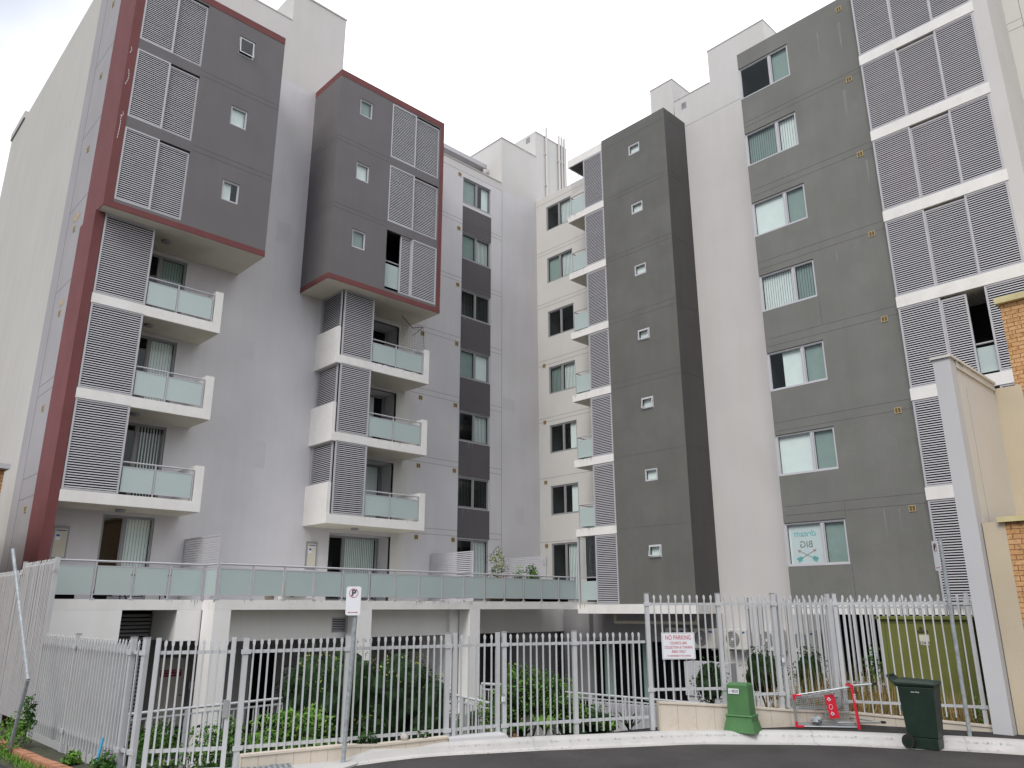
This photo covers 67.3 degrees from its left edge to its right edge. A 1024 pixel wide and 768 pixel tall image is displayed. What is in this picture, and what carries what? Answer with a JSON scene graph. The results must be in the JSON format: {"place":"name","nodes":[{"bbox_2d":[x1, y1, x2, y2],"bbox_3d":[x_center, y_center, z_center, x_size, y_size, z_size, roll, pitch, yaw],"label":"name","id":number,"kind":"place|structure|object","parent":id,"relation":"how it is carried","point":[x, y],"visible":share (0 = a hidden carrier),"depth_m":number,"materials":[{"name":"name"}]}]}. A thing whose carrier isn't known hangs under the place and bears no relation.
{"place":"outdoors","nodes":[
{"label":"outdoors","id":0,"kind":"place"},
{"bbox_2d":[0,726,93,767],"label":"verge","id":1,"kind":"structure","parent":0,"point":[35,747],"depth_m":11.58,"materials":[{"name":"grey concrete"}]},
{"bbox_2d":[21,694,38,748],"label":"tall weed","id":2,"kind":"object","parent":1,"relation":"on","point":[28,712],"visible":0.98,"depth_m":11.68,"materials":[{"name":"green plant"}]},
{"bbox_2d":[60,749,82,765],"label":"weed clump","id":3,"kind":"object","parent":1,"relation":"on","point":[71,758],"visible":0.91,"depth_m":10.56,"materials":[{"name":"green plant"}]},
{"bbox_2d":[54,590,106,598],"bbox_3d":[-11.631,5.645,20.644,1.300,0.280,0.430,15,-22,-42],"label":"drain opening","id":4,"kind":"object","parent":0,"point":[58,596],"visible":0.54,"depth_m":20.34,"materials":[{"name":"black"}]},
{"bbox_2d":[292,760,356,767],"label":"driveway apron","id":5,"kind":"object","parent":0,"point":[339,764],"visible":0.67,"depth_m":10.37,"materials":[{"name":"concrete"}]},
{"bbox_2d":[121,637,151,767],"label":"gate post","id":6,"kind":"object","parent":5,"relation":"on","point":[131,752],"visible":1,"depth_m":10.09,"materials":[{"name":"grey metal"}]},
{"bbox_2d":[141,637,236,767],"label":"palisade gate","id":7,"kind":"structure","parent":5,"relation":"on","point":[225,711],"depth_m":10.21,"materials":[{"name":"grey metal"}]},
{"bbox_2d":[237,763,292,767],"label":"drain grate","id":8,"kind":"object","parent":5,"relation":"on","point":[286,765],"visible":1,"depth_m":10.14,"materials":[{"name":"metal"}]},
{"bbox_2d":[341,586,360,762],"bbox_3d":[-2.283,4.063,10.830,0.210,2.341,0.099,1,-16,-3],"label":"parking sign","id":9,"kind":"object","parent":5,"relation":"on","point":[353,599],"visible":1,"depth_m":10.93,"materials":[{"name":"metal"}]},
{"bbox_2d":[106,683,648,767],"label":"courtyard","id":10,"kind":"structure","parent":0,"point":[399,738],"depth_m":28.12,"materials":[{"name":"grey concrete"}]},
{"bbox_2d":[0,0,834,194],"label":"sky","id":11,"kind":"structure","parent":0,"point":[583,71],"materials":[{"name":"white"}]},
{"bbox_2d":[0,724,1012,767],"bbox_3d":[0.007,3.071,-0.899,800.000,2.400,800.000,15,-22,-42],"label":"ground","id":12,"kind":"structure","parent":0,"point":[6,763],"depth_m":11.62,"materials":[{"name":"grey concrete"}]},
{"bbox_2d":[0,570,21,696],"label":"palisade fence","id":13,"kind":"object","parent":12,"relation":"on","point":[8,600],"visible":0.79,"depth_m":15.38,"materials":[{"name":"grey metal"}]},
{"bbox_2d":[0,710,34,755],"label":"weed clump","id":14,"kind":"object","parent":12,"relation":"on","point":[9,729],"visible":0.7,"depth_m":11.81,"materials":[{"name":"green plant"}]},
{"bbox_2d":[8,548,29,749],"bbox_3d":[-8.279,4.180,12.440,2.654,3.030,0.318,-11,-20,33],"label":"bent barrier rail","id":15,"kind":"object","parent":12,"relation":"on","point":[22,700],"visible":0.96,"depth_m":11.81,"materials":[{"name":"metal"}]},
{"bbox_2d":[0,745,45,767],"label":"verge grass","id":16,"kind":"structure","parent":12,"relation":"on","point":[25,764],"depth_m":10.92,"materials":[{"name":"green plant"}]},
{"bbox_2d":[0,556,60,737],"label":"palisade fence","id":17,"kind":"object","parent":12,"relation":"on","point":[38,584],"visible":0.9,"depth_m":14.00,"materials":[{"name":"grey metal"}]},
{"bbox_2d":[0,739,71,767],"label":"brick edging","id":18,"kind":"object","parent":12,"relation":"on","point":[41,760],"visible":0.63,"depth_m":10.84,"materials":[{"name":"brick"}]},
{"bbox_2d":[30,633,81,751],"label":"palisade fence","id":19,"kind":"object","parent":12,"relation":"on","point":[53,692],"visible":1,"depth_m":12.35,"materials":[{"name":"grey metal"}]},
{"bbox_2d":[63,636,137,767],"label":"palisade fence","id":20,"kind":"object","parent":12,"relation":"on","point":[99,703],"visible":0.96,"depth_m":10.86,"materials":[{"name":"grey metal"}]},
{"bbox_2d":[88,750,116,767],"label":"weed clump","id":21,"kind":"object","parent":12,"relation":"on","point":[109,763],"visible":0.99,"depth_m":9.93,"materials":[{"name":"green plant"}]},
{"bbox_2d":[58,697,282,767],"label":"handrail","id":22,"kind":"object","parent":12,"relation":"on","point":[185,719],"visible":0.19,"depth_m":13.98,"materials":[{"name":"grey metal"}]},
{"bbox_2d":[123,714,249,767],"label":"garden plant","id":23,"kind":"object","parent":12,"relation":"on","point":[230,740],"visible":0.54,"depth_m":11.92,"materials":[{"name":"green plant"}]},
{"bbox_2d":[240,702,338,752],"bbox_3d":[-3.231,5.329,11.516,1.738,0.963,1.716,15,-22,-42],"label":"fern bush","id":24,"kind":"object","parent":12,"relation":"on","point":[289,728],"visible":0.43,"depth_m":11.73,"materials":[{"name":"green plant"}]},
{"bbox_2d":[232,634,351,767],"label":"palisade fence","id":25,"kind":"object","parent":12,"relation":"on","point":[237,747],"visible":0.94,"depth_m":10.67,"materials":[{"name":"grey metal"}]},
{"bbox_2d":[238,735,448,767],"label":"planter wall","id":26,"kind":"structure","parent":12,"relation":"on","point":[315,754],"depth_m":10.56,"materials":[{"name":"beige concrete"}]},
{"bbox_2d":[276,640,450,745],"bbox_3d":[-2.442,5.362,13.043,3.075,1.962,1.462,4,-17,-13],"label":"hedge","id":27,"kind":"object","parent":12,"relation":"on","point":[365,693],"visible":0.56,"depth_m":12.73,"materials":[{"name":"green plant"}]},
{"bbox_2d":[355,731,378,743],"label":"ivy clump","id":28,"kind":"object","parent":12,"relation":"on","point":[369,741],"visible":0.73,"depth_m":11.00,"materials":[{"name":"green plant"}]},
{"bbox_2d":[348,632,452,742],"bbox_3d":[-1.666,4.601,11.435,1.670,1.702,0.084,9,-19,-29],"label":"palisade fence","id":29,"kind":"object","parent":12,"relation":"on","point":[446,729],"visible":0.89,"depth_m":11.50,"materials":[{"name":"grey metal"}]},
{"bbox_2d":[449,696,486,754],"bbox_3d":[-0.683,7.586,16.825,2.191,1.392,1.451,15,-22,-42],"label":"garden shrub","id":30,"kind":"object","parent":12,"relation":"on","point":[471,721],"visible":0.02,"depth_m":16.43,"materials":[{"name":"green plant"}]},
{"bbox_2d":[450,692,493,734],"bbox_3d":[-0.890,6.589,14.824,0.056,1.203,2.037,15,-22,-42],"label":"handrail","id":31,"kind":"object","parent":12,"relation":"on","point":[463,724],"visible":0.15,"depth_m":14.86,"materials":[{"name":"grey metal"}]},
{"bbox_2d":[448,732,508,741],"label":"gate ramp","id":32,"kind":"structure","parent":12,"relation":"on","point":[483,736],"depth_m":11.71,"materials":[{"name":"grey concrete"}]},
{"bbox_2d":[0,0,1023,767],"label":"apartment building","id":33,"kind":"structure","parent":12,"relation":"on","point":[680,342],"depth_m":28.36,"materials":[{"name":"paint"}]},
{"bbox_2d":[94,514,154,598],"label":"balcony door","id":34,"kind":"structure","parent":33,"relation":"in","point":[122,538],"depth_m":24.63,"materials":[{"name":"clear glass"}]},
{"bbox_2d":[118,422,165,497],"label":"balcony door","id":35,"kind":"structure","parent":33,"relation":"in","point":[144,443],"depth_m":25.81,"materials":[{"name":"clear glass"}]},
{"bbox_2d":[132,335,176,402],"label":"balcony door","id":36,"kind":"structure","parent":33,"relation":"in","point":[153,353],"depth_m":26.29,"materials":[{"name":"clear glass"}]},
{"bbox_2d":[145,253,186,313],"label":"balcony door","id":37,"kind":"structure","parent":33,"relation":"in","point":[162,268],"depth_m":27.15,"materials":[{"name":"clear glass"}]},
{"bbox_2d":[152,657,187,727],"bbox_3d":[-11.494,10.348,25.852,0.970,2.200,0.100,15,-22,-42],"label":"service door","id":38,"kind":"structure","parent":33,"relation":"in","point":[167,659],"depth_m":25.87,"materials":[{"name":"metal"}]},
{"bbox_2d":[221,179,239,203],"bbox_3d":[-10.289,-6.577,27.312,0.650,0.820,1.280,15,-22,-42],"label":"small window","id":39,"kind":"structure","parent":33,"relation":"in","point":[230,191],"depth_m":27.00,"materials":[{"name":"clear glass"}]},
{"bbox_2d":[230,106,247,129],"bbox_3d":[-10.296,-9.456,28.155,0.650,0.820,1.280,15,-22,-42],"label":"small window","id":40,"kind":"structure","parent":33,"relation":"in","point":[238,118],"depth_m":27.82,"materials":[{"name":"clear glass"}]},
{"bbox_2d":[238,36,254,59],"bbox_3d":[-10.261,-12.347,28.956,0.650,0.820,1.402,15,-22,-42],"label":"small window","id":41,"kind":"structure","parent":33,"relation":"in","point":[246,48],"depth_m":28.94,"materials":[{"name":"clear glass"}]},
{"bbox_2d":[325,535,376,600],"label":"balcony door","id":42,"kind":"structure","parent":33,"relation":"in","point":[343,551],"depth_m":31.17,"materials":[{"name":"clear glass"}]},
{"bbox_2d":[352,229,364,249],"bbox_3d":[-6.505,-5.562,30.807,0.650,0.820,1.280,15,-22,-42],"label":"small window","id":43,"kind":"structure","parent":33,"relation":"in","point":[358,238],"depth_m":30.49,"materials":[{"name":"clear glass"}]},
{"bbox_2d":[356,162,368,182],"bbox_3d":[-6.512,-8.441,31.650,0.650,0.820,1.280,15,-22,-42],"label":"small window","id":44,"kind":"structure","parent":33,"relation":"in","point":[362,171],"depth_m":31.34,"materials":[{"name":"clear glass"}]},
{"bbox_2d":[360,99,372,119],"bbox_3d":[-6.519,-11.320,32.493,0.650,0.820,1.280,15,-22,-42],"label":"small window","id":45,"kind":"structure","parent":33,"relation":"in","point":[366,108],"depth_m":32.18,"materials":[{"name":"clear glass"}]},
{"bbox_2d":[364,464,380,517],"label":"balcony door","id":46,"kind":"structure","parent":33,"relation":"in","point":[372,483],"depth_m":32.09,"materials":[{"name":"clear glass"}]},
{"bbox_2d":[368,394,383,439],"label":"balcony door","id":47,"kind":"structure","parent":33,"relation":"in","point":[376,405],"depth_m":33.15,"materials":[{"name":"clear glass"}]},
{"bbox_2d":[372,328,386,364],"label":"balcony door","id":48,"kind":"structure","parent":33,"relation":"in","point":[380,335],"depth_m":34.28,"materials":[{"name":"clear glass"}]},
{"bbox_2d":[456,538,487,600],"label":"terrace door","id":49,"kind":"structure","parent":33,"relation":"in","point":[480,547],"depth_m":34.43,"materials":[{"name":"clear glass"}]},
{"bbox_2d":[458,476,487,510],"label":"window","id":50,"kind":"structure","parent":33,"relation":"in","point":[472,493],"depth_m":35.60,"materials":[{"name":"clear glass"}]},
{"bbox_2d":[459,411,488,445],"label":"window","id":51,"kind":"structure","parent":33,"relation":"in","point":[473,428],"depth_m":36.04,"materials":[{"name":"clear glass"}]},
{"bbox_2d":[460,348,488,383],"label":"window","id":52,"kind":"structure","parent":33,"relation":"in","point":[474,366],"depth_m":36.38,"materials":[{"name":"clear glass"}]},
{"bbox_2d":[461,289,488,324],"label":"window","id":53,"kind":"structure","parent":33,"relation":"in","point":[473,306],"depth_m":38.01,"materials":[{"name":"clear glass"}]},
{"bbox_2d":[462,232,489,267],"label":"window","id":54,"kind":"structure","parent":33,"relation":"in","point":[476,250],"depth_m":38.07,"materials":[{"name":"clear glass"}]},
{"bbox_2d":[463,178,489,213],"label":"window","id":55,"kind":"structure","parent":33,"relation":"in","point":[477,196],"depth_m":39.03,"materials":[{"name":"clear glass"}]},
{"bbox_2d":[486,546,507,601],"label":"potted plant","id":56,"kind":"object","parent":33,"relation":"on","point":[499,566],"visible":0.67,"depth_m":30.39,"materials":[{"name":"green plant"}]},
{"bbox_2d":[547,196,570,230],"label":"window","id":57,"kind":"structure","parent":33,"relation":"in","point":[558,214],"depth_m":41.02,"materials":[{"name":"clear glass"}]},
{"bbox_2d":[547,249,571,282],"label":"window","id":58,"kind":"structure","parent":33,"relation":"in","point":[560,265],"depth_m":39.92,"materials":[{"name":"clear glass"}]},
{"bbox_2d":[548,303,573,336],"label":"window","id":59,"kind":"structure","parent":33,"relation":"in","point":[561,320],"depth_m":39.74,"materials":[{"name":"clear glass"}]},
{"bbox_2d":[549,360,574,393],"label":"window","id":60,"kind":"structure","parent":33,"relation":"in","point":[562,376],"depth_m":38.30,"materials":[{"name":"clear glass"}]},
{"bbox_2d":[550,420,576,453],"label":"window","id":61,"kind":"structure","parent":33,"relation":"in","point":[563,436],"depth_m":37.88,"materials":[{"name":"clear glass"}]},
{"bbox_2d":[551,482,578,515],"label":"window","id":62,"kind":"structure","parent":33,"relation":"in","point":[564,498],"depth_m":37.02,"materials":[{"name":"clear glass"}]},
{"bbox_2d":[552,542,580,601],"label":"terrace door","id":63,"kind":"structure","parent":33,"relation":"in","point":[564,555],"depth_m":36.20,"materials":[{"name":"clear glass"}]},
{"bbox_2d":[641,396,653,408],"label":"small window","id":64,"kind":"structure","parent":33,"relation":"in","point":[647,402],"depth_m":31.85,"materials":[{"name":"clear glass"}]},
{"bbox_2d":[645,468,657,481],"bbox_3d":[6.059,3.770,31.341,1.280,0.530,0.650,15,-22,-42],"label":"small window","id":65,"kind":"structure","parent":33,"relation":"in","point":[650,474],"depth_m":31.02,"materials":[{"name":"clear glass"}]},
{"bbox_2d":[648,544,661,557],"bbox_3d":[6.027,6.639,30.462,1.389,0.530,0.650,15,-22,-42],"label":"small window","id":66,"kind":"structure","parent":33,"relation":"in","point":[654,550],"depth_m":30.15,"materials":[{"name":"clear glass"}]},
{"bbox_2d":[693,628,718,649],"bbox_3d":[7.423,9.721,29.310,0.420,0.780,0.920,15,-22,-42],"label":"air conditioner","id":67,"kind":"object","parent":33,"relation":"attached to","point":[703,638],"visible":0.77,"depth_m":29.13,"materials":[{"name":"metal"}]},
{"bbox_2d":[724,629,747,651],"bbox_3d":[8.358,9.446,28.377,0.420,0.780,0.920,15,-22,-42],"label":"air conditioner","id":68,"kind":"object","parent":33,"relation":"attached to","point":[738,639],"visible":0.71,"depth_m":28.22,"materials":[{"name":"metal"}]},
{"bbox_2d":[738,44,789,99],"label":"window","id":69,"kind":"structure","parent":33,"relation":"in","point":[773,67],"depth_m":30.68,"materials":[{"name":"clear glass"}]},
{"bbox_2d":[744,112,798,166],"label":"window","id":70,"kind":"structure","parent":33,"relation":"in","point":[780,135],"depth_m":29.42,"materials":[{"name":"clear glass"}]},
{"bbox_2d":[751,183,807,236],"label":"window","id":71,"kind":"structure","parent":33,"relation":"in","point":[787,207],"depth_m":28.48,"materials":[{"name":"clear glass"}]},
{"bbox_2d":[759,259,816,312],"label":"window","id":72,"kind":"structure","parent":33,"relation":"in","point":[795,283],"depth_m":27.72,"materials":[{"name":"clear glass"}]},
{"bbox_2d":[766,340,827,392],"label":"window","id":73,"kind":"structure","parent":33,"relation":"in","point":[803,364],"depth_m":26.79,"materials":[{"name":"clear glass"}]},
{"bbox_2d":[775,426,838,475],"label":"window","id":74,"kind":"structure","parent":33,"relation":"in","point":[814,450],"depth_m":25.93,"materials":[{"name":"clear glass"}]},
{"bbox_2d":[795,630,822,653],"bbox_3d":[10.195,8.905,26.545,0.420,0.780,0.920,15,-22,-42],"label":"air conditioner","id":75,"kind":"object","parent":33,"relation":"attached to","point":[811,637],"visible":0.26,"depth_m":26.32,"materials":[{"name":"metal"}]},
{"bbox_2d":[783,518,849,566],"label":"window","id":76,"kind":"structure","parent":33,"relation":"in","point":[833,532],"depth_m":24.75,"materials":[{"name":"clear glass"}]},
{"bbox_2d":[477,662,594,736],"bbox_3d":[0.416,5.676,13.601,2.106,1.458,1.025,1,-16,-5],"label":"shrub","id":77,"kind":"object","parent":12,"relation":"on","point":[527,697],"visible":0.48,"depth_m":13.43,"materials":[{"name":"green plant"}]},
{"bbox_2d":[501,630,580,736],"bbox_3d":[0.460,4.913,12.517,1.393,1.702,0.084,6,-17,-21],"label":"palisade fence","id":78,"kind":"object","parent":12,"relation":"on","point":[576,720],"visible":0.99,"depth_m":12.51,"materials":[{"name":"grey metal"}]},
{"bbox_2d":[450,632,499,735],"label":"palisade gate","id":79,"kind":"structure","parent":78,"relation":"attached to","point":[496,725],"depth_m":12.05,"materials":[{"name":"grey metal"}]},
{"bbox_2d":[526,713,561,735],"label":"strap plant","id":80,"kind":"object","parent":12,"relation":"on","point":[547,726],"visible":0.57,"depth_m":13.06,"materials":[{"name":"green plant"}]},
{"bbox_2d":[549,702,620,734],"bbox_3d":[1.587,7.153,16.247,1.706,0.721,1.346,15,-22,-42],"label":"garden shrub","id":81,"kind":"object","parent":12,"relation":"on","point":[599,715],"visible":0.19,"depth_m":16.01,"materials":[{"name":"green plant"}]},
{"bbox_2d":[594,701,656,730],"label":"ramp wall","id":82,"kind":"structure","parent":12,"relation":"on","point":[631,714],"depth_m":18.98,"materials":[{"name":"concrete"}]},
{"bbox_2d":[560,691,716,733],"bbox_3d":[3.075,8.080,18.360,0.056,1.176,5.237,15,-22,-42],"label":"handrail","id":83,"kind":"object","parent":12,"relation":"on","point":[625,701],"visible":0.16,"depth_m":18.72,"materials":[{"name":"grey metal"}]},
{"bbox_2d":[357,741,1023,765],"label":"gutter","id":84,"kind":"object","parent":12,"relation":"on","point":[766,743],"depth_m":12.09,"materials":[{"name":"grey concrete"}]},
{"bbox_2d":[886,673,943,750],"bbox_3d":[6.442,5.186,12.213,0.715,1.072,0.559,-13,-21,37],"label":"wheelie bin","id":85,"kind":"object","parent":84,"relation":"on","point":[920,700],"visible":1,"depth_m":12.01,"materials":[{"name":"plastic"}]},
{"bbox_2d":[689,656,731,703],"bbox_3d":[4.263,6.418,16.482,0.936,1.232,0.951,15,-22,-42],"label":"bush","id":86,"kind":"object","parent":12,"relation":"on","point":[706,681],"visible":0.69,"depth_m":16.30,"materials":[{"name":"green plant"}]},
{"bbox_2d":[684,661,736,703],"bbox_3d":[6.197,9.724,23.741,0.500,2.150,1.600,15,-22,-42],"label":"meter cabinet","id":87,"kind":"object","parent":12,"relation":"on","point":[697,667],"visible":0.29,"depth_m":23.99,"materials":[{"name":"metal"}]},
{"bbox_2d":[739,645,789,706],"bbox_3d":[5.470,6.318,16.609,1.128,1.291,1.121,15,-22,-42],"label":"bush","id":88,"kind":"object","parent":12,"relation":"on","point":[761,672],"visible":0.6,"depth_m":16.43,"materials":[{"name":"green plant"}]},
{"bbox_2d":[744,597,834,706],"bbox_3d":[7.126,6.960,19.701,0.084,2.882,2.328,15,-22,-42],"label":"palisade fence","id":89,"kind":"object","parent":12,"relation":"on","point":[756,607],"visible":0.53,"depth_m":19.70,"materials":[{"name":"grey metal"}]},
{"bbox_2d":[789,644,829,703],"bbox_3d":[6.419,6.356,16.605,0.775,1.410,0.762,15,-22,-42],"label":"bush","id":90,"kind":"object","parent":12,"relation":"on","point":[806,662],"visible":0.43,"depth_m":16.50,"materials":[{"name":"green plant"}]},
{"bbox_2d":[656,701,992,731],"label":"retaining wall","id":91,"kind":"structure","parent":12,"relation":"on","point":[671,715],"depth_m":13.10,"materials":[{"name":"beige concrete"}]},
{"bbox_2d":[722,593,785,708],"bbox_3d":[4.244,4.755,13.644,1.150,2.022,0.084,4,-17,-12],"label":"palisade fence","id":92,"kind":"object","parent":91,"relation":"on","point":[781,693],"visible":0.92,"depth_m":13.69,"materials":[{"name":"grey metal"}]},
{"bbox_2d":[775,594,841,709],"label":"palisade gate","id":93,"kind":"structure","parent":91,"relation":"on","point":[831,641],"depth_m":13.90,"materials":[{"name":"grey metal"}]},
{"bbox_2d":[831,592,988,724],"bbox_3d":[6.961,4.832,13.573,2.265,2.222,0.084,-7,-18,24],"label":"palisade fence","id":94,"kind":"object","parent":91,"relation":"on","point":[967,604],"visible":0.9,"depth_m":13.60,"materials":[{"name":"grey metal"}]},
{"bbox_2d":[754,663,990,724],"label":"dry grass","id":95,"kind":"structure","parent":12,"relation":"on","point":[865,691],"depth_m":14.35,"materials":[{"name":"plant"}]},
{"bbox_2d":[861,645,883,698],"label":"weed","id":96,"kind":"object","parent":12,"relation":"on","point":[871,667],"visible":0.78,"depth_m":15.79,"materials":[{"name":"green plant"}]},
{"bbox_2d":[830,595,921,692],"bbox_3d":[8.673,6.504,18.158,0.084,2.882,2.264,15,-22,-42],"label":"palisade fence","id":97,"kind":"object","parent":12,"relation":"on","point":[883,607],"visible":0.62,"depth_m":18.48,"materials":[{"name":"grey metal"}]},
{"bbox_2d":[874,616,991,723],"bbox_3d":[8.960,5.992,15.974,1.620,2.235,1.870,15,-22,-42],"label":"substation kiosk","id":98,"kind":"object","parent":12,"relation":"on","point":[923,648],"visible":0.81,"depth_m":15.52,"materials":[{"name":"green paint"}]},
{"bbox_2d":[922,597,973,615],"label":"palisade fence","id":99,"kind":"object","parent":12,"relation":"on","point":[926,607],"visible":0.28,"depth_m":17.39,"materials":[{"name":"grey metal"}]},
{"bbox_2d":[929,354,1017,735],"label":"boundary wall","id":100,"kind":"structure","parent":12,"relation":"on","point":[981,482],"depth_m":13.79,"materials":[{"name":"beige paint"}]},
{"bbox_2d":[982,291,1023,734],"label":"brick building","id":101,"kind":"structure","parent":12,"relation":"on","point":[1004,538],"depth_m":13.17,"materials":[{"name":"beige brick"}]},
{"bbox_2d":[351,744,1023,767],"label":"road","id":102,"kind":"structure","parent":0,"point":[742,756],"depth_m":11.10,"materials":[{"name":"grey asphalt"}]},
{"bbox_2d":[346,729,1023,763],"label":"kerb","id":103,"kind":"structure","parent":102,"relation":"on","point":[723,735],"depth_m":12.24,"materials":[{"name":"concrete"}]},
{"bbox_2d":[606,724,1023,738],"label":"footpath","id":104,"kind":"structure","parent":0,"point":[879,729],"depth_m":12.91,"materials":[{"name":"concrete"}]},
{"bbox_2d":[579,632,648,731],"bbox_3d":[1.680,5.004,12.984,1.352,1.545,0.059,6,-17,-20],"label":"palisade fence","id":105,"kind":"object","parent":104,"relation":"on","point":[610,718],"visible":1,"depth_m":12.96,"materials":[{"name":"grey metal"}]},
{"bbox_2d":[643,593,726,729],"bbox_3d":[3.031,4.815,13.396,1.446,2.272,0.084,2,-16,-8],"label":"palisade fence","id":106,"kind":"object","parent":104,"relation":"on","point":[718,605],"visible":0.98,"depth_m":13.41,"materials":[{"name":"grey metal"}]},
{"bbox_2d":[661,632,695,658],"bbox_3d":[2.900,4.562,13.398,0.600,0.440,0.008,2,-16,-8],"label":"notice board","id":107,"kind":"object","parent":106,"relation":"attached to","point":[678,645],"visible":1,"depth_m":13.39,"materials":[{"name":"white metal"}]},
{"bbox_2d":[724,682,761,733],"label":"cable pillar","id":108,"kind":"structure","parent":104,"relation":"on","point":[741,716],"depth_m":12.94,"materials":[{"name":"green plastic"}]},
{"bbox_2d":[791,683,885,729],"bbox_3d":[5.671,5.617,13.534,1.518,0.744,0.816,-3,-17,9],"label":"shopping trolley","id":109,"kind":"object","parent":104,"relation":"on","point":[831,704],"visible":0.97,"depth_m":13.29,"materials":[{"name":"silver metal"}]},
{"bbox_2d":[932,538,971,736],"bbox_3d":[7.249,4.142,12.736,0.209,3.135,0.180,15,-22,-42],"label":"parking sign","id":110,"kind":"object","parent":104,"relation":"on","point":[936,550],"visible":1,"depth_m":12.80,"materials":[{"name":"metal"}]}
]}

